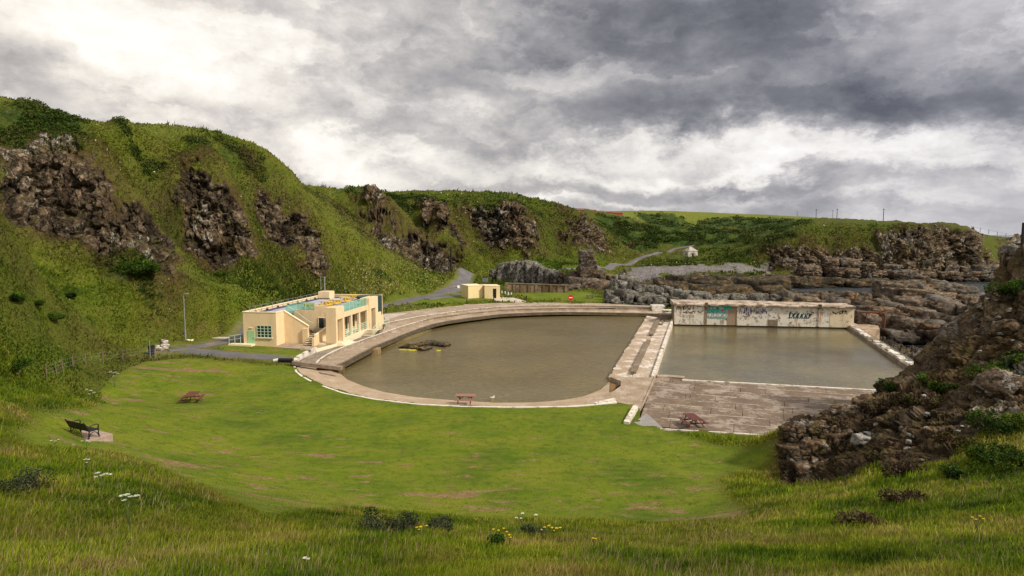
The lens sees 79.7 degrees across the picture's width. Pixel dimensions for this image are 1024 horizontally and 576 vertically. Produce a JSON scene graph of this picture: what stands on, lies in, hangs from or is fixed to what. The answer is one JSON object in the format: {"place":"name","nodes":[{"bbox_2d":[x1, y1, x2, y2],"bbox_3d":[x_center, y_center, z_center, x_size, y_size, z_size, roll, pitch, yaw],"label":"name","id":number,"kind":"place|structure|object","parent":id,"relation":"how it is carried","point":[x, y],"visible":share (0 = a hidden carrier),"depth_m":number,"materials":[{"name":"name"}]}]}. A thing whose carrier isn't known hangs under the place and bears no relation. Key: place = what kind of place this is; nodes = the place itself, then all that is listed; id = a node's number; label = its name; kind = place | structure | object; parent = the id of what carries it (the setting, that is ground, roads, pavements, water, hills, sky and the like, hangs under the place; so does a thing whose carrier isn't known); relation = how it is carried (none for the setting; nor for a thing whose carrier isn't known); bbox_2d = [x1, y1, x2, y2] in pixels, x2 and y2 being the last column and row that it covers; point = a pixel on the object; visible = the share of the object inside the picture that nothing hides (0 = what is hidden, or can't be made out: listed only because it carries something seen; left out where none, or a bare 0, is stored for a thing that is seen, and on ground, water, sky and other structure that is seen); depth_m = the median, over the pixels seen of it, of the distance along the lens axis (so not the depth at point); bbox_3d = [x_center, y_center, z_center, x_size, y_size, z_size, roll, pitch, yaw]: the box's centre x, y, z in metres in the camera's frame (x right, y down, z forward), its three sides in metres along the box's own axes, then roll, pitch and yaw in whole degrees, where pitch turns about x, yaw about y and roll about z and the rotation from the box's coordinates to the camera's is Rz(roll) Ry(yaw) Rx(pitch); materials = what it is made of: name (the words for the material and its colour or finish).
{"place":"outdoors","nodes":[
{"label":"outdoors","id":0,"kind":"place"},
{"bbox_2d":[182,349,293,359],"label":"gravel path","id":1,"kind":"structure","parent":0,"point":[230,354],"depth_m":72.65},
{"bbox_2d":[167,268,472,351],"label":"gravel road","id":2,"kind":"structure","parent":0,"point":[465,276],"depth_m":133.35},
{"bbox_2d":[341,315,644,402],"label":"boating pool water","id":3,"kind":"structure","parent":0,"point":[528,358],"depth_m":76.32,"materials":[{"name":"liquid"}]},
{"bbox_2d":[398,340,450,350],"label":"pool rock","id":4,"kind":"object","parent":3,"relation":"in","point":[421,346],"visible":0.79,"depth_m":85.68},
{"bbox_2d":[0,96,1023,575],"bbox_3d":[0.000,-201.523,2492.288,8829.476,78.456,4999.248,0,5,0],"label":"terrain","id":5,"kind":"structure","parent":0,"point":[216,204],"depth_m":50.90,"materials":[{"name":"plant"}]},
{"bbox_2d":[8,291,26,301],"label":"shrub","id":6,"kind":"object","parent":5,"relation":"on","point":[17,296],"visible":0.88,"depth_m":50.50,"materials":[{"name":"green plant"}]},
{"bbox_2d":[9,355,33,374],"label":"shrub","id":7,"kind":"object","parent":5,"relation":"on","point":[19,364],"visible":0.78,"depth_m":46.87,"materials":[{"name":"green plant"}]},
{"bbox_2d":[0,465,56,497],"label":"shrub","id":8,"kind":"object","parent":5,"relation":"on","point":[27,478],"visible":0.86,"depth_m":16.14,"materials":[{"name":"green plant"}]},
{"bbox_2d":[47,312,65,319],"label":"shrub","id":9,"kind":"object","parent":5,"relation":"on","point":[54,316],"visible":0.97,"depth_m":59.11,"materials":[{"name":"green plant"}]},
{"bbox_2d":[45,349,154,376],"bbox_3d":[-40.786,7.282,60.080,2.850,3.885,19.489,-1,5,-8],"label":"wire fence","id":10,"kind":"object","parent":5,"relation":"on","point":[55,362],"visible":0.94,"depth_m":57.75,"materials":[{"name":"metal"}]},
{"bbox_2d":[119,493,139,528],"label":"hogweed","id":11,"kind":"object","parent":5,"relation":"on","point":[128,516],"visible":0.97,"depth_m":13.88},
{"bbox_2d":[109,258,161,276],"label":"shrub","id":12,"kind":"object","parent":5,"relation":"on","point":[152,266],"visible":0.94,"depth_m":86.16,"materials":[{"name":"green plant"}]},
{"bbox_2d":[156,339,169,350],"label":"rubble","id":13,"kind":"object","parent":5,"relation":"on","point":[164,345],"visible":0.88,"depth_m":75.13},
{"bbox_2d":[294,347,316,360],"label":"curved wall","id":14,"kind":"structure","parent":5,"relation":"on","point":[304,354],"depth_m":72.84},
{"bbox_2d":[228,276,388,352],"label":"seaside pavilion","id":15,"kind":"structure","parent":5,"relation":"on","point":[292,325],"depth_m":81.07,"materials":[{"name":"paint"}]},
{"bbox_2d":[256,325,272,338],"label":"window","id":16,"kind":"structure","parent":15,"relation":"in","point":[265,332],"depth_m":79.09,"materials":[{"name":"white glass"}]},
{"bbox_2d":[301,329,382,362],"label":"walkway","id":17,"kind":"structure","parent":5,"relation":"on","point":[314,357],"depth_m":74.36,"materials":[{"name":"concrete"}]},
{"bbox_2d":[356,506,404,530],"bbox_3d":[-4.010,7.245,18.816,1.481,0.851,1.290,0,5,0],"label":"shrub","id":18,"kind":"object","parent":5,"relation":"on","point":[368,520],"visible":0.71,"depth_m":18.66,"materials":[{"name":"green plant"}]},
{"bbox_2d":[335,260,453,300],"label":"meadow flowers","id":19,"kind":"object","parent":5,"relation":"on","point":[387,280],"visible":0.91,"depth_m":138.75,"materials":[{"name":"green plant"}]},
{"bbox_2d":[27,368,776,521],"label":"lawn turf","id":20,"kind":"structure","parent":5,"relation":"on","point":[401,458],"depth_m":37.29,"materials":[{"name":"green plant"}]},
{"bbox_2d":[81,430,112,441],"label":"bench slab","id":21,"kind":"structure","parent":20,"relation":"on","point":[104,436],"depth_m":34.65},
{"bbox_2d":[64,419,99,439],"bbox_3d":[-24.071,7.829,34.351,1.800,1.005,0.856,2,6,25],"label":"park bench","id":22,"kind":"object","parent":21,"relation":"on","point":[80,426],"visible":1,"depth_m":34.13,"materials":[{"name":"black paint"}]},
{"bbox_2d":[178,391,204,403],"bbox_3d":[-27.895,9.585,53.435,1.724,0.755,1.800,-1,5,-12],"label":"picnic table","id":23,"kind":"object","parent":20,"relation":"on","point":[190,394],"visible":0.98,"depth_m":53.16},
{"bbox_2d":[293,366,616,407],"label":"white kerb","id":24,"kind":"structure","parent":20,"relation":"on","point":[298,373],"depth_m":54.15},
{"bbox_2d":[624,405,637,424],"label":"white kerb","id":25,"kind":"structure","parent":20,"relation":"on","point":[631,414],"depth_m":49.98,"materials":[{"name":"paint"}]},
{"bbox_2d":[634,413,661,427],"bbox_3d":[11.279,10.864,48.967,2.389,0.470,3.690,3,6,31],"label":"gravel patch","id":26,"kind":"object","parent":20,"relation":"on","point":[646,419],"visible":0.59,"depth_m":48.61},
{"bbox_2d":[660,428,762,435],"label":"white kerb","id":27,"kind":"structure","parent":20,"relation":"on","point":[666,429],"depth_m":46.10,"materials":[{"name":"paint"}]},
{"bbox_2d":[386,510,419,530],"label":"shrub","id":28,"kind":"object","parent":5,"relation":"on","point":[408,519],"visible":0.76,"depth_m":19.18,"materials":[{"name":"green plant"}]},
{"bbox_2d":[0,97,813,318],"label":"gorse scrub","id":29,"kind":"object","parent":5,"relation":"on","point":[649,236],"visible":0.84,"depth_m":128.65,"materials":[{"name":"green plant"}]},
{"bbox_2d":[426,515,453,531],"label":"shrub","id":30,"kind":"object","parent":5,"relation":"on","point":[437,522],"visible":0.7,"depth_m":19.13,"materials":[{"name":"green plant"}]},
{"bbox_2d":[296,366,608,406],"bbox_3d":[-6.737,10.158,63.090,35.290,2.230,17.181,2,5,19],"label":"pool edge","id":31,"kind":"object","parent":5,"relation":"on","point":[331,378],"visible":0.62,"depth_m":58.92,"materials":[{"name":"concrete"}]},
{"bbox_2d":[454,394,475,404],"bbox_3d":[-4.208,10.036,55.458,1.800,0.755,1.724,0,5,4],"label":"picnic table","id":32,"kind":"object","parent":31,"relation":"on","point":[469,396],"visible":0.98,"depth_m":55.22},
{"bbox_2d":[461,284,482,298],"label":"changing hut","id":33,"kind":"object","parent":5,"relation":"on","point":[468,291],"visible":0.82,"depth_m":134.50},
{"bbox_2d":[318,308,661,364],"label":"tier","id":34,"kind":"object","parent":5,"relation":"on","point":[340,356],"visible":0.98,"depth_m":97.73,"materials":[{"name":"concrete"}]},
{"bbox_2d":[292,360,342,370],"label":"concrete beam","id":35,"kind":"structure","parent":34,"relation":"on","point":[318,365],"depth_m":66.84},
{"bbox_2d":[315,319,426,362],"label":"white kerb","id":36,"kind":"structure","parent":34,"relation":"on","point":[331,352],"depth_m":82.41,"materials":[{"name":"paint"}]},
{"bbox_2d":[481,284,499,298],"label":"changing hut","id":37,"kind":"object","parent":5,"relation":"on","point":[490,291],"visible":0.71,"depth_m":133.99,"materials":[{"name":"beige paint"}]},
{"bbox_2d":[484,532,504,545],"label":"shrub","id":38,"kind":"object","parent":5,"relation":"on","point":[498,537],"visible":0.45,"depth_m":15.61,"materials":[{"name":"green plant"}]},
{"bbox_2d":[345,315,645,367],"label":"pool ledge","id":39,"kind":"object","parent":5,"relation":"on","point":[416,335],"visible":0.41,"depth_m":92.65,"materials":[{"name":"concrete"}]},
{"bbox_2d":[342,312,656,366],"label":"pool wall","id":40,"kind":"structure","parent":39,"relation":"on","point":[360,356],"depth_m":110.20,"materials":[{"name":"concrete"}]},
{"bbox_2d":[337,312,656,364],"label":"dark kerb","id":41,"kind":"structure","parent":40,"relation":"on","point":[444,321],"depth_m":94.74,"materials":[{"name":"concrete"}]},
{"bbox_2d":[0,334,1023,575],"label":"long grass","id":42,"kind":"structure","parent":5,"relation":"on","point":[515,564],"depth_m":15.87,"materials":[{"name":"plant"}]},
{"bbox_2d":[0,96,1023,403],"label":"hill grass","id":43,"kind":"structure","parent":5,"relation":"on","point":[198,262],"depth_m":107.40,"materials":[{"name":"plant"}]},
{"bbox_2d":[0,411,1023,575],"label":"seed heads","id":44,"kind":"object","parent":5,"relation":"on","point":[632,562],"visible":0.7,"depth_m":13.58,"materials":[{"name":"plant"}]},
{"bbox_2d":[383,302,647,323],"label":"promenade","id":45,"kind":"structure","parent":5,"relation":"on","point":[415,313],"depth_m":118.12,"materials":[{"name":"concrete"}]},
{"bbox_2d":[382,305,664,331],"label":"tier","id":46,"kind":"object","parent":5,"relation":"on","point":[390,326],"visible":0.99,"depth_m":116.03,"materials":[{"name":"concrete"}]},
{"bbox_2d":[384,305,650,324],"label":"white kerb","id":47,"kind":"structure","parent":46,"relation":"on","point":[509,306],"depth_m":119.31,"materials":[{"name":"paint"}]},
{"bbox_2d":[423,308,646,320],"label":"stained kerb","id":48,"kind":"structure","parent":46,"relation":"on","point":[528,309],"depth_m":118.37,"materials":[{"name":"concrete"}]},
{"bbox_2d":[489,260,560,283],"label":"rock outcrop","id":49,"kind":"object","parent":5,"relation":"on","point":[526,271],"visible":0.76,"depth_m":178.08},
{"bbox_2d":[520,523,545,535],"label":"shrub","id":50,"kind":"object","parent":5,"relation":"on","point":[534,528],"visible":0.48,"depth_m":18.69,"materials":[{"name":"green plant"}]},
{"bbox_2d":[505,283,568,292],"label":"retaining wall","id":51,"kind":"structure","parent":5,"relation":"on","point":[526,288],"depth_m":147.50,"materials":[{"name":"wood"}]},
{"bbox_2d":[551,270,615,290],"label":"rock outcrop","id":52,"kind":"object","parent":5,"relation":"on","point":[574,280],"visible":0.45,"depth_m":158.80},
{"bbox_2d":[576,249,597,277],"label":"sea stack","id":53,"kind":"object","parent":5,"relation":"on","point":[587,267],"visible":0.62,"depth_m":163.98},
{"bbox_2d":[583,377,652,406],"bbox_3d":[10.813,10.822,59.435,5.213,1.740,13.500,2,5,22],"label":"pool landing","id":54,"kind":"object","parent":5,"relation":"on","point":[632,390],"visible":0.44,"depth_m":59.12,"materials":[{"name":"concrete"}]},
{"bbox_2d":[607,316,672,379],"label":"pool divider","id":55,"kind":"object","parent":5,"relation":"on","point":[642,353],"visible":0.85,"depth_m":80.07,"materials":[{"name":"concrete"}]},
{"bbox_2d":[603,272,681,307],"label":"rock outcrop","id":56,"kind":"object","parent":5,"relation":"on","point":[627,289],"visible":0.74,"depth_m":131.42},
{"bbox_2d":[683,247,697,256],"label":"well house","id":57,"kind":"structure","parent":5,"relation":"on","point":[689,251],"depth_m":270.46,"materials":[{"name":"paint"}]},
{"bbox_2d":[653,279,752,294],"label":"rock outcrop","id":58,"kind":"object","parent":5,"relation":"on","point":[729,288],"visible":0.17,"depth_m":149.66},
{"bbox_2d":[665,273,740,282],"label":"rock outcrop","id":59,"kind":"object","parent":5,"relation":"on","point":[671,277],"visible":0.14,"depth_m":188.36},
{"bbox_2d":[673,290,769,300],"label":"rock outcrop","id":60,"kind":"object","parent":5,"relation":"on","point":[703,295],"visible":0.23,"depth_m":125.25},
{"bbox_2d":[688,275,798,293],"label":"rock outcrop","id":61,"kind":"object","parent":5,"relation":"on","point":[766,284],"visible":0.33,"depth_m":172.00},
{"bbox_2d":[640,377,873,433],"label":"pool terrace","id":62,"kind":"structure","parent":5,"relation":"on","point":[763,408],"depth_m":55.08,"materials":[{"name":"concrete"}]},
{"bbox_2d":[638,377,654,416],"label":"side wall","id":63,"kind":"structure","parent":62,"relation":"on","point":[641,406],"depth_m":56.39,"materials":[{"name":"concrete"}]},
{"bbox_2d":[678,413,708,427],"bbox_3d":[14.123,10.394,47.876,1.724,0.755,1.800,-1,5,-9],"label":"picnic table","id":64,"kind":"object","parent":62,"relation":"on","point":[693,417],"visible":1,"depth_m":47.56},
{"bbox_2d":[645,380,876,427],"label":"terrace edges","id":65,"kind":"object","parent":62,"relation":"on","point":[748,404],"visible":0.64,"depth_m":55.52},
{"bbox_2d":[682,379,875,390],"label":"white kerb","id":66,"kind":"structure","parent":62,"relation":"on","point":[779,385],"depth_m":62.62,"materials":[{"name":"paint"}]},
{"bbox_2d":[777,472,795,483],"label":"heather bush","id":67,"kind":"object","parent":5,"relation":"on","point":[783,477],"visible":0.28,"depth_m":36.09,"materials":[{"name":"brown plant"}]},
{"bbox_2d":[769,290,859,304],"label":"rock outcrop","id":68,"kind":"object","parent":5,"relation":"on","point":[848,297],"visible":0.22,"depth_m":119.99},
{"bbox_2d":[775,394,873,477],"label":"blocky crag","id":69,"kind":"structure","parent":5,"relation":"on","point":[796,450],"depth_m":37.31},
{"bbox_2d":[765,273,899,288],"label":"rock outcrop","id":70,"kind":"object","parent":5,"relation":"on","point":[805,282],"visible":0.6,"depth_m":206.74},
{"bbox_2d":[778,255,887,278],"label":"rock outcrop","id":71,"kind":"object","parent":5,"relation":"on","point":[847,268],"visible":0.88,"depth_m":237.87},
{"bbox_2d":[833,509,888,526],"bbox_3d":[11.115,7.401,19.386,1.678,0.635,1.129,3,6,35],"label":"heather bush","id":72,"kind":"object","parent":5,"relation":"on","point":[861,517],"visible":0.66,"depth_m":19.38,"materials":[{"name":"brown plant"}]},
{"bbox_2d":[850,431,873,446],"bbox_3d":[20.331,8.755,35.328,1.470,0.822,0.938,0,5,0],"label":"crag rock","id":73,"kind":"object","parent":5,"relation":"on","point":[861,439],"visible":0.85,"depth_m":35.14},
{"bbox_2d":[849,324,879,338],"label":"concrete block","id":74,"kind":"structure","parent":5,"relation":"on","point":[874,330],"depth_m":97.98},
{"bbox_2d":[840,290,903,307],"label":"rock outcrop","id":75,"kind":"object","parent":5,"relation":"on","point":[868,299],"visible":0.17,"depth_m":118.80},
{"bbox_2d":[856,398,892,414],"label":"heather bush","id":76,"kind":"object","parent":5,"relation":"on","point":[874,406],"visible":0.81,"depth_m":37.93,"materials":[{"name":"brown plant"}]},
{"bbox_2d":[846,325,913,367],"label":"pool dam","id":77,"kind":"structure","parent":5,"relation":"on","point":[894,356],"depth_m":82.70,"materials":[{"name":"concrete"}]},
{"bbox_2d":[861,443,900,461],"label":"heather bush","id":78,"kind":"object","parent":5,"relation":"on","point":[870,454],"visible":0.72,"depth_m":31.67,"materials":[{"name":"brown plant"}]},
{"bbox_2d":[875,378,896,391],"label":"gorse bush","id":79,"kind":"object","parent":5,"relation":"on","point":[891,388],"visible":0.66,"depth_m":40.92,"materials":[{"name":"green plant"}]},
{"bbox_2d":[877,487,927,504],"bbox_3d":[14.963,8.051,23.380,1.822,0.704,1.340,0,5,0],"label":"heather bush","id":80,"kind":"object","parent":5,"relation":"on","point":[894,496],"visible":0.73,"depth_m":23.47,"materials":[{"name":"brown plant"}]},
{"bbox_2d":[879,460,927,477],"bbox_3d":[18.179,8.456,28.558,2.056,0.935,1.810,0,5,0],"label":"heather bush","id":81,"kind":"object","parent":5,"relation":"on","point":[901,468],"visible":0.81,"depth_m":28.50,"materials":[{"name":"brown plant"}]},
{"bbox_2d":[889,391,917,406],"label":"heather bush","id":82,"kind":"object","parent":5,"relation":"on","point":[896,401],"visible":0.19,"depth_m":37.55,"materials":[{"name":"brown plant"}]},
{"bbox_2d":[853,305,955,344],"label":"rock outcrop","id":83,"kind":"object","parent":5,"relation":"on","point":[908,324],"visible":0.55,"depth_m":103.06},
{"bbox_2d":[899,391,945,409],"bbox_3d":[23.993,6.570,35.250,2.628,1.115,2.194,0,5,0],"label":"heather bush","id":84,"kind":"object","parent":5,"relation":"on","point":[933,399],"visible":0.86,"depth_m":35.44,"materials":[{"name":"brown plant"}]},
{"bbox_2d":[913,372,939,387],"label":"heather bush","id":85,"kind":"object","parent":5,"relation":"on","point":[921,376],"visible":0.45,"depth_m":39.76,"materials":[{"name":"green plant"}]},
{"bbox_2d":[869,278,984,304],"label":"rock outcrop","id":86,"kind":"object","parent":5,"relation":"on","point":[965,294],"visible":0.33,"depth_m":152.33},
{"bbox_2d":[892,293,977,315],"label":"rock outcrop","id":87,"kind":"object","parent":5,"relation":"on","point":[950,306],"visible":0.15,"depth_m":123.06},
{"bbox_2d":[880,258,998,281],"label":"rock outcrop","id":88,"kind":"object","parent":5,"relation":"on","point":[952,271],"visible":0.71,"depth_m":234.97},
{"bbox_2d":[930,322,948,337],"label":"rock outcrop","id":89,"kind":"object","parent":5,"relation":"on","point":[935,332],"visible":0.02,"depth_m":94.74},
{"bbox_2d":[866,297,1014,461],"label":"scree","id":90,"kind":"structure","parent":5,"relation":"on","point":[927,414],"depth_m":34.01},
{"bbox_2d":[925,371,959,382],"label":"dead gorse","id":91,"kind":"object","parent":5,"relation":"on","point":[939,377],"visible":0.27,"depth_m":38.53,"materials":[{"name":"brown plant"}]},
{"bbox_2d":[927,380,961,392],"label":"gorse bush","id":92,"kind":"object","parent":5,"relation":"on","point":[935,386],"visible":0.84,"depth_m":36.95,"materials":[{"name":"green plant"}]},
{"bbox_2d":[938,309,968,339],"bbox_3d":[34.186,3.046,44.965,5.915,3.594,2.546,-1,5,-11],"label":"crag rock","id":93,"kind":"object","parent":5,"relation":"on","point":[953,326],"visible":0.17,"depth_m":44.82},
{"bbox_2d":[931,430,979,453],"bbox_3d":[21.282,7.426,29.298,1.927,1.093,2.033,0,5,0],"label":"dead gorse","id":94,"kind":"object","parent":5,"relation":"on","point":[946,437],"visible":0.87,"depth_m":29.34,"materials":[{"name":"brown plant"}]},
{"bbox_2d":[938,461,1000,479],"bbox_3d":[19.167,7.702,25.627,2.241,0.912,1.469,2,5,21],"label":"gorse bush","id":95,"kind":"object","parent":5,"relation":"on","point":[948,472],"visible":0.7,"depth_m":25.62,"materials":[{"name":"green plant"}]},
{"bbox_2d":[961,407,1023,439],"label":"gorse bush","id":96,"kind":"object","parent":5,"relation":"on","point":[1003,425],"visible":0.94,"depth_m":28.98,"materials":[{"name":"green plant"}]},
{"bbox_2d":[962,360,1023,379],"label":"gorse bush","id":97,"kind":"object","parent":5,"relation":"on","point":[980,369],"visible":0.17,"depth_m":35.13,"materials":[{"name":"green plant"}]},
{"bbox_2d":[965,440,1021,464],"bbox_3d":[21.073,7.256,26.973,2.434,1.276,1.817,0,5,0],"label":"gorse bush","id":98,"kind":"object","parent":5,"relation":"on","point":[973,452],"visible":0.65,"depth_m":26.77,"materials":[{"name":"green plant"}]},
{"bbox_2d":[978,252,1008,301],"bbox_3d":[37.333,-0.460,47.027,3.061,4.597,1.603,-2,5,-22],"label":"crag rock","id":99,"kind":"object","parent":5,"relation":"on","point":[1003,256],"visible":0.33,"depth_m":47.66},
{"bbox_2d":[969,368,1023,400],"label":"crag rock","id":100,"kind":"object","parent":5,"relation":"on","point":[994,383],"visible":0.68,"depth_m":32.87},
{"bbox_2d":[979,449,1023,475],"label":"gorse bush","id":101,"kind":"object","parent":5,"relation":"on","point":[1015,459],"visible":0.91,"depth_m":25.04,"materials":[{"name":"green plant"}]},
{"bbox_2d":[983,279,1023,295],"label":"gorse bush","id":102,"kind":"object","parent":5,"relation":"on","point":[1014,287],"visible":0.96,"depth_m":41.93,"materials":[{"name":"green plant"}]},
{"bbox_2d":[997,241,1021,260],"bbox_3d":[39.786,-1.256,47.927,3.570,4.866,2.430,-2,5,-18],"label":"crag rock","id":103,"kind":"object","parent":5,"relation":"on","point":[1011,249],"visible":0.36,"depth_m":47.84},
{"bbox_2d":[998,349,1023,368],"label":"gorse bush","id":104,"kind":"object","parent":5,"relation":"on","point":[1016,357],"visible":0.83,"depth_m":35.28,"materials":[{"name":"green plant"}]},
{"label":"far pool ledge","id":105,"kind":"structure","parent":5,"relation":"on","visible":0},
{"bbox_2d":[670,299,855,327],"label":"graffiti wall","id":106,"kind":"structure","parent":105,"relation":"on","point":[744,313],"depth_m":103.68,"materials":[{"name":"concrete"}]},
{"bbox_2d":[727,306,736,324],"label":"bricked doorway","id":107,"kind":"structure","parent":106,"relation":"in","point":[732,314],"depth_m":104.32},
{"bbox_2d":[0,0,1023,234],"label":"sky","id":108,"kind":"structure","parent":0,"point":[912,110],"materials":[{"name":"grey"}]},
{"bbox_2d":[566,245,695,269],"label":"shore road","id":109,"kind":"structure","parent":0,"point":[610,266],"depth_m":252.80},
{"bbox_2d":[657,325,913,388],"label":"swimming pool water","id":110,"kind":"structure","parent":0,"point":[836,357],"depth_m":78.19,"materials":[{"name":"liquid"}]},
{"bbox_2d":[791,235,1012,347],"bbox_3d":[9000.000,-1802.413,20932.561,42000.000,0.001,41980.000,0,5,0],"label":"sea","id":111,"kind":"structure","parent":0,"point":[979,285],"depth_m":202.99,"materials":[{"name":"liquid"}]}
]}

